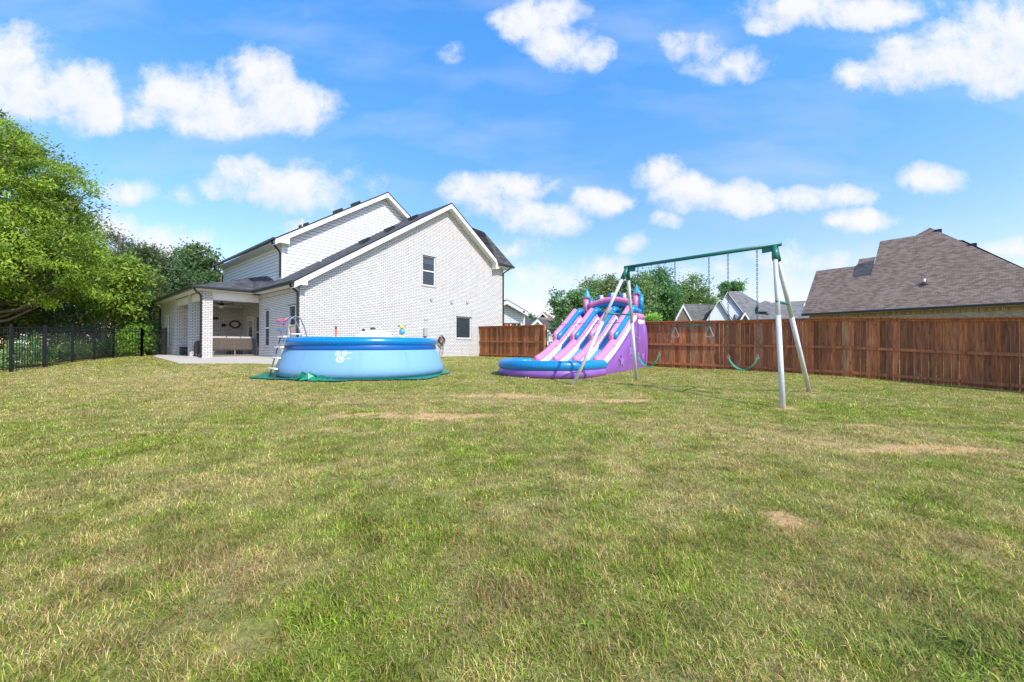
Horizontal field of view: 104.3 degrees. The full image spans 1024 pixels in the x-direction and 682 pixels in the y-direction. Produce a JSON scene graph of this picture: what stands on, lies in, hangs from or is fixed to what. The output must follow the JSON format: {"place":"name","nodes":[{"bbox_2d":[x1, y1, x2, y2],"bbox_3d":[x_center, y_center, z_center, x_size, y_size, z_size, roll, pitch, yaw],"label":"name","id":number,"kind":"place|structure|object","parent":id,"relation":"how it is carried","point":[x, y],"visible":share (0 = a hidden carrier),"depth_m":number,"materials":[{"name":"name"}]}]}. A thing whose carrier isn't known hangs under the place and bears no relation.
{"place":"outdoors","nodes":[
{"label":"outdoors","id":0,"kind":"place"},
{"bbox_2d":[153,354,278,363],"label":"patio","id":1,"kind":"structure","parent":0,"point":[236,359],"depth_m":16.55,"materials":[{"name":"concrete"}]},
{"bbox_2d":[180,347,187,354],"bbox_3d":[-17.502,0.525,21.264,0.540,0.440,0.360,0,-1,40],"label":"storage cabinet","id":2,"kind":"object","parent":1,"relation":"on","point":[183,350],"visible":0.8,"depth_m":21.09,"materials":[{"name":"grey metal"}]},
{"bbox_2d":[193,340,199,356],"bbox_3d":[-14.665,0.344,18.736,0.640,0.755,0.472,0,-1,40],"label":"grill","id":3,"kind":"object","parent":1,"relation":"on","point":[196,347],"visible":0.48,"depth_m":18.46,"materials":[{"name":"grey metal"}]},
{"bbox_2d":[212,350,235,354],"bbox_3d":[-14.643,0.545,20.152,0.600,0.380,1.000,0,-1,40],"label":"coffee table","id":4,"kind":"object","parent":1,"relation":"on","point":[231,352],"visible":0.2,"depth_m":20.32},
{"bbox_2d":[212,336,257,355],"bbox_3d":[-13.587,0.257,19.313,0.900,0.940,1.940,0,-1,40],"label":"wicker sofa","id":5,"kind":"object","parent":1,"relation":"on","point":[232,343],"visible":0.8,"depth_m":19.05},
{"bbox_2d":[354,327,393,336],"bbox_3d":[-5.250,-0.197,15.152,1.640,0.650,1.640,0,-1,0],"label":"pool float","id":6,"kind":"object","parent":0,"point":[372,332],"visible":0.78,"depth_m":14.69,"materials":[{"name":"white plastic"}]},
{"bbox_2d":[0,345,1023,681],"bbox_3d":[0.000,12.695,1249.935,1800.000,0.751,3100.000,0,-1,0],"label":"ground","id":7,"kind":"structure","parent":0,"point":[268,625],"depth_m":2.23,"materials":[{"name":"green plant"}]},
{"bbox_2d":[0,348,23,367],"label":"shrub","id":8,"kind":"object","parent":7,"relation":"on","point":[1,359],"visible":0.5,"depth_m":14.56,"materials":[{"name":"green plant"}]},
{"bbox_2d":[0,332,62,366],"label":"shrub","id":9,"kind":"object","parent":7,"relation":"on","point":[30,356],"visible":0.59,"depth_m":14.76,"materials":[{"name":"green plant"}]},
{"bbox_2d":[0,273,123,355],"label":"tree","id":10,"kind":"object","parent":7,"relation":"on","point":[51,318],"visible":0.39,"depth_m":21.44,"materials":[{"name":"green plant"}]},
{"bbox_2d":[0,109,127,337],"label":"tree","id":11,"kind":"object","parent":7,"relation":"on","point":[44,247],"visible":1,"depth_m":18.09,"materials":[{"name":"green plant"}]},
{"bbox_2d":[0,325,140,371],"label":"iron fence","id":12,"kind":"object","parent":7,"relation":"on","point":[95,350],"visible":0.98,"depth_m":15.59,"materials":[{"name":"black metal"}]},
{"bbox_2d":[47,332,94,360],"bbox_3d":[-20.124,0.316,18.077,2.026,1.587,2.080,0,-1,0],"label":"shrub","id":13,"kind":"object","parent":7,"relation":"on","point":[80,350],"visible":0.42,"depth_m":17.96,"materials":[{"name":"green plant"}]},
{"bbox_2d":[65,335,112,358],"bbox_3d":[-20.994,0.389,19.404,1.952,1.452,2.032,0,-1,0],"label":"shrub","id":14,"kind":"object","parent":7,"relation":"on","point":[100,343],"visible":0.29,"depth_m":19.50,"materials":[{"name":"green plant"}]},
{"bbox_2d":[0,272,208,352],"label":"woodland","id":15,"kind":"object","parent":7,"relation":"on","point":[96,323],"visible":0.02,"depth_m":28.37,"materials":[{"name":"green plant"}]},
{"bbox_2d":[48,250,168,344],"bbox_3d":[-22.572,-2.047,22.340,4.956,6.140,4.057,0,-1,-13],"label":"tree","id":16,"kind":"object","parent":7,"relation":"on","point":[131,290],"visible":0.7,"depth_m":22.29,"materials":[{"name":"green plant"}]},
{"bbox_2d":[97,335,123,355],"bbox_3d":[-22.038,0.301,21.602,2.141,1.480,2.169,0,-1,0],"label":"shrub","id":17,"kind":"object","parent":7,"relation":"on","point":[106,347],"visible":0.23,"depth_m":21.35,"materials":[{"name":"green plant"}]},
{"bbox_2d":[103,320,162,350],"bbox_3d":[-21.214,-0.124,22.368,2.888,2.170,2.575,0,-1,0],"label":"sumac bush","id":18,"kind":"object","parent":7,"relation":"on","point":[133,326],"visible":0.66,"depth_m":22.06,"materials":[{"name":"green plant"}]},
{"bbox_2d":[115,343,152,356],"bbox_3d":[-21.085,0.617,21.965,2.043,1.035,1.880,0,-1,0],"label":"weed clump","id":19,"kind":"object","parent":7,"relation":"on","point":[124,352],"visible":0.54,"depth_m":21.70,"materials":[{"name":"green plant"}]},
{"bbox_2d":[90,218,183,348],"bbox_3d":[-29.981,-4.362,31.221,7.927,10.890,6.514,0,-1,0],"label":"tree","id":20,"kind":"object","parent":7,"relation":"on","point":[133,248],"visible":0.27,"depth_m":30.71,"materials":[{"name":"green plant"}]},
{"bbox_2d":[98,268,176,354],"bbox_3d":[-23.000,-1.808,24.835,4.355,5.640,4.369,0,-1,38],"label":"tree","id":21,"kind":"object","parent":7,"relation":"on","point":[158,293],"visible":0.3,"depth_m":24.69,"materials":[{"name":"green plant"}]},
{"bbox_2d":[137,319,158,354],"bbox_3d":[-21.745,-0.221,24.035,2.356,2.383,2.070,0,-1,-28],"label":"sumac bush","id":22,"kind":"object","parent":7,"relation":"on","point":[156,326],"visible":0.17,"depth_m":23.87,"materials":[{"name":"green plant"}]},
{"bbox_2d":[140,327,166,356],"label":"iron gate","id":23,"kind":"structure","parent":7,"relation":"on","point":[155,341],"depth_m":22.02,"materials":[{"name":"black metal"}]},
{"bbox_2d":[120,244,218,297],"bbox_3d":[-28.445,-3.378,32.390,8.925,8.882,7.642,0,-1,0],"label":"tree","id":24,"kind":"object","parent":7,"relation":"on","point":[187,278],"visible":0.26,"depth_m":31.95,"materials":[{"name":"green plant"}]},
{"bbox_2d":[166,237,224,283],"bbox_3d":[-29.546,-4.329,37.555,7.234,10.764,5.669,0,-1,42],"label":"tree","id":25,"kind":"object","parent":7,"relation":"on","point":[193,251],"visible":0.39,"depth_m":37.32,"materials":[{"name":"green plant"}]},
{"bbox_2d":[268,315,307,379],"bbox_3d":[-6.722,0.188,12.129,0.559,1.934,1.136,0,-1,42],"label":"pool ladder","id":26,"kind":"object","parent":7,"relation":"on","point":[275,357],"visible":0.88,"depth_m":11.94,"materials":[{"name":"grey metal"}]},
{"bbox_2d":[276,319,286,335],"bbox_3d":[-7.049,-0.383,12.175,0.320,0.608,0.320,0,-1,0],"label":"toy basket","id":27,"kind":"object","parent":26,"relation":"hanging from","point":[281,321],"visible":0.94,"depth_m":12.16,"materials":[{"name":"pink plastic"}]},
{"bbox_2d":[151,192,514,357],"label":"brick house","id":28,"kind":"structure","parent":7,"relation":"on","point":[387,262],"depth_m":20.57,"materials":[{"name":"white brick"}]},
{"bbox_2d":[166,315,169,346],"bbox_3d":[-19.325,-0.552,22.643,1.350,1.810,0.550,0,-1,40],"label":"window","id":29,"kind":"structure","parent":28,"relation":"in","point":[168,316],"depth_m":22.48,"materials":[{"name":"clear glass"}]},
{"bbox_2d":[213,301,233,307],"bbox_3d":[-14.904,-1.923,20.399,1.235,0.470,1.293,0,-1,40],"label":"ceiling fan","id":30,"kind":"object","parent":28,"relation":"hanging from","point":[221,304],"visible":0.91,"depth_m":20.29,"materials":[{"name":"black plastic"}]},
{"bbox_2d":[229,320,240,327],"bbox_3d":[-16.239,-0.980,23.327,0.072,0.452,0.572,0,-1,40],"label":"oval mirror","id":31,"kind":"object","parent":28,"relation":"attached to","point":[234,324],"visible":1,"depth_m":23.32,"materials":[{"name":"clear glass"}]},
{"bbox_2d":[248,318,252,353],"bbox_3d":[-14.967,-0.271,22.756,0.850,2.030,0.110,0,-1,40],"label":"door","id":32,"kind":"structure","parent":28,"relation":"in","point":[250,321],"depth_m":22.77,"materials":[{"name":"grey glass"}]},
{"bbox_2d":[255,316,258,349],"bbox_3d":[-13.872,-0.462,22.102,0.930,1.860,0.550,0,-1,40],"label":"window","id":33,"kind":"structure","parent":28,"relation":"in","point":[257,317],"depth_m":22.12,"materials":[{"name":"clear glass"}]},
{"bbox_2d":[262,309,269,347],"bbox_3d":[-11.392,-0.582,18.850,0.720,1.780,0.550,0,-1,40],"label":"window","id":34,"kind":"structure","parent":28,"relation":"in","point":[266,332],"depth_m":18.76,"materials":[{"name":"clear glass"}]},
{"bbox_2d":[288,305,294,336],"bbox_3d":[-9.186,-0.630,16.983,0.820,1.760,0.550,0,-1,40],"label":"window","id":35,"kind":"structure","parent":28,"relation":"in","point":[291,328],"depth_m":16.94,"materials":[{"name":"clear glass"}]},
{"bbox_2d":[422,255,435,287],"bbox_3d":[-4.642,-3.727,21.552,0.550,1.640,0.940,0,-1,40],"label":"window","id":36,"kind":"structure","parent":28,"relation":"in","point":[428,262],"depth_m":21.47,"materials":[{"name":"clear glass"}]},
{"bbox_2d":[438,335,444,354],"bbox_3d":[-3.893,0.216,21.842,0.219,1.082,0.458,0,-1,40],"label":"hose hanger","id":37,"kind":"object","parent":28,"relation":"attached to","point":[440,339],"visible":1,"depth_m":21.84,"materials":[{"name":"grey metal"}]},
{"bbox_2d":[456,317,471,339],"bbox_3d":[-3.000,-0.739,23.460,0.550,1.300,1.260,0,-1,40],"label":"window","id":38,"kind":"structure","parent":28,"relation":"in","point":[463,324],"depth_m":23.39,"materials":[{"name":"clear glass"}]},
{"bbox_2d":[250,370,450,380],"bbox_3d":[-5.105,0.985,13.578,5.946,0.274,5.754,0,-1,0],"label":"ground tarp","id":39,"kind":"object","parent":7,"relation":"on","point":[309,376],"visible":0.41,"depth_m":11.21,"materials":[{"name":"green plastic"}]},
{"bbox_2d":[274,337,442,378],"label":"inflatable pool","id":40,"kind":"structure","parent":7,"relation":"on","point":[363,357],"depth_m":11.41,"materials":[{"name":"plastic"}]},
{"bbox_2d":[398,325,405,336],"bbox_3d":[-4.150,-0.304,15.004,0.232,0.620,0.232,-1,-1,45],"label":"inflatable toy","id":41,"kind":"object","parent":40,"relation":"on","point":[401,330],"visible":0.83,"depth_m":14.93,"materials":[{"name":"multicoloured plastic"}]},
{"bbox_2d":[478,324,545,357],"bbox_3d":[-0.158,0.079,22.820,4.933,1.973,0.170,0,-1,38],"label":"wooden fence","id":42,"kind":"object","parent":7,"relation":"on","point":[526,341],"visible":0.83,"depth_m":22.71,"materials":[{"name":"brown wood"}]},
{"bbox_2d":[504,299,527,325],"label":"neighboring house","id":43,"kind":"structure","parent":7,"relation":"on","point":[514,314],"depth_m":34.02,"materials":[{"name":"white"}]},
{"bbox_2d":[525,312,537,317],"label":"tree","id":44,"kind":"object","parent":7,"relation":"on","point":[530,315],"visible":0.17,"depth_m":59.60,"materials":[{"name":"green plant"}]},
{"bbox_2d":[525,318,554,344],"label":"white gable house","id":45,"kind":"structure","parent":7,"relation":"on","point":[533,321],"depth_m":44.46,"materials":[{"name":"grey"}]},
{"bbox_2d":[537,311,553,321],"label":"brown roofed house","id":46,"kind":"structure","parent":7,"relation":"on","point":[543,315],"depth_m":55.01,"materials":[{"name":"wood"}]},
{"bbox_2d":[546,328,555,347],"bbox_3d":[4.320,0.212,20.580,5.224,1.829,0.148,0,-1,15],"label":"iron fence","id":47,"kind":"object","parent":7,"relation":"on","point":[546,334],"visible":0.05,"depth_m":21.27,"materials":[{"name":"black metal"}]},
{"bbox_2d":[547,320,561,346],"bbox_3d":[3.792,-0.109,30.039,3.106,3.042,2.438,0,-1,0],"label":"tree","id":48,"kind":"object","parent":7,"relation":"on","point":[556,325],"visible":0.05,"depth_m":30.13,"materials":[{"name":"green plant"}]},
{"bbox_2d":[543,285,598,322],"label":"tree","id":49,"kind":"object","parent":7,"relation":"on","point":[560,311],"visible":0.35,"depth_m":47.10,"materials":[{"name":"green plant"}]},
{"bbox_2d":[498,284,647,378],"bbox_3d":[2.243,-0.572,14.642,3.550,3.481,6.475,0,-1,38],"label":"inflatable slide","id":50,"kind":"object","parent":7,"relation":"on","point":[562,355],"visible":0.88,"depth_m":14.72,"materials":[{"name":"purple plastic"}]},
{"bbox_2d":[571,273,632,310],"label":"tree","id":51,"kind":"object","parent":7,"relation":"on","point":[602,287],"visible":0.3,"depth_m":51.54,"materials":[{"name":"green plant"}]},
{"bbox_2d":[612,270,671,316],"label":"tree","id":52,"kind":"object","parent":7,"relation":"on","point":[646,289],"visible":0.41,"depth_m":48.57,"materials":[{"name":"green plant"}]},
{"bbox_2d":[644,311,661,320],"bbox_3d":[11.733,-0.636,33.975,3.141,3.797,2.577,0,-1,34],"label":"bush","id":53,"kind":"object","parent":7,"relation":"on","point":[650,317],"visible":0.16,"depth_m":33.41,"materials":[{"name":"green plant"}]},
{"bbox_2d":[642,263,694,320],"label":"tree","id":54,"kind":"object","parent":7,"relation":"on","point":[665,296],"visible":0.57,"depth_m":50.43,"materials":[{"name":"green plant"}]},
{"bbox_2d":[661,270,721,320],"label":"tree","id":55,"kind":"object","parent":7,"relation":"on","point":[699,297],"visible":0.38,"depth_m":53.18,"materials":[{"name":"green plant"}]},
{"bbox_2d":[572,242,811,407],"bbox_3d":[4.074,-0.355,9.478,4.627,3.216,2.662,-1,-1,43],"label":"swing set","id":56,"kind":"object","parent":7,"relation":"on","point":[773,248],"visible":0.89,"depth_m":8.49,"materials":[{"name":"green paint"}]},
{"bbox_2d":[637,264,659,366],"bbox_3d":[3.393,-0.625,9.904,0.140,2.533,0.616,1,-1,-45],"label":"swing","id":57,"kind":"object","parent":56,"relation":"hanging from","point":[645,365],"visible":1,"depth_m":9.93,"materials":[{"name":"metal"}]},
{"bbox_2d":[671,256,713,337],"bbox_3d":[4.134,-0.990,9.166,0.041,1.817,0.953,1,-1,-45],"label":"trapeze bar","id":58,"kind":"object","parent":56,"relation":"hanging from","point":[708,325],"visible":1,"depth_m":9.18,"materials":[{"name":"metal"}]},
{"bbox_2d":[727,249,758,369],"bbox_3d":[4.876,-0.644,8.421,0.613,2.523,0.140,-1,-1,45],"label":"swing","id":59,"kind":"object","parent":56,"relation":"hanging from","point":[736,367],"visible":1,"depth_m":8.32,"materials":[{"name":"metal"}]},
{"bbox_2d":[713,278,747,299],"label":"tree","id":60,"kind":"object","parent":7,"relation":"on","point":[735,285],"visible":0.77,"depth_m":59.48,"materials":[{"name":"green plant"}]},
{"bbox_2d":[674,291,808,352],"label":"grey roofed house","id":61,"kind":"structure","parent":7,"relation":"on","point":[742,306],"depth_m":48.17,"materials":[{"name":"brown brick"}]},
{"bbox_2d":[645,316,1023,391],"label":"wooden fence","id":62,"kind":"object","parent":7,"relation":"on","point":[976,351],"visible":0.77,"depth_m":11.87,"materials":[{"name":"brown wood"}]},
{"bbox_2d":[801,228,1023,362],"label":"neighbour house","id":63,"kind":"structure","parent":7,"relation":"on","point":[929,272],"depth_m":28.03,"materials":[{"name":"brown"}]},
{"bbox_2d":[0,0,1023,344],"label":"sky","id":64,"kind":"structure","parent":0,"point":[582,138],"materials":[{"name":"blue"}]}
]}

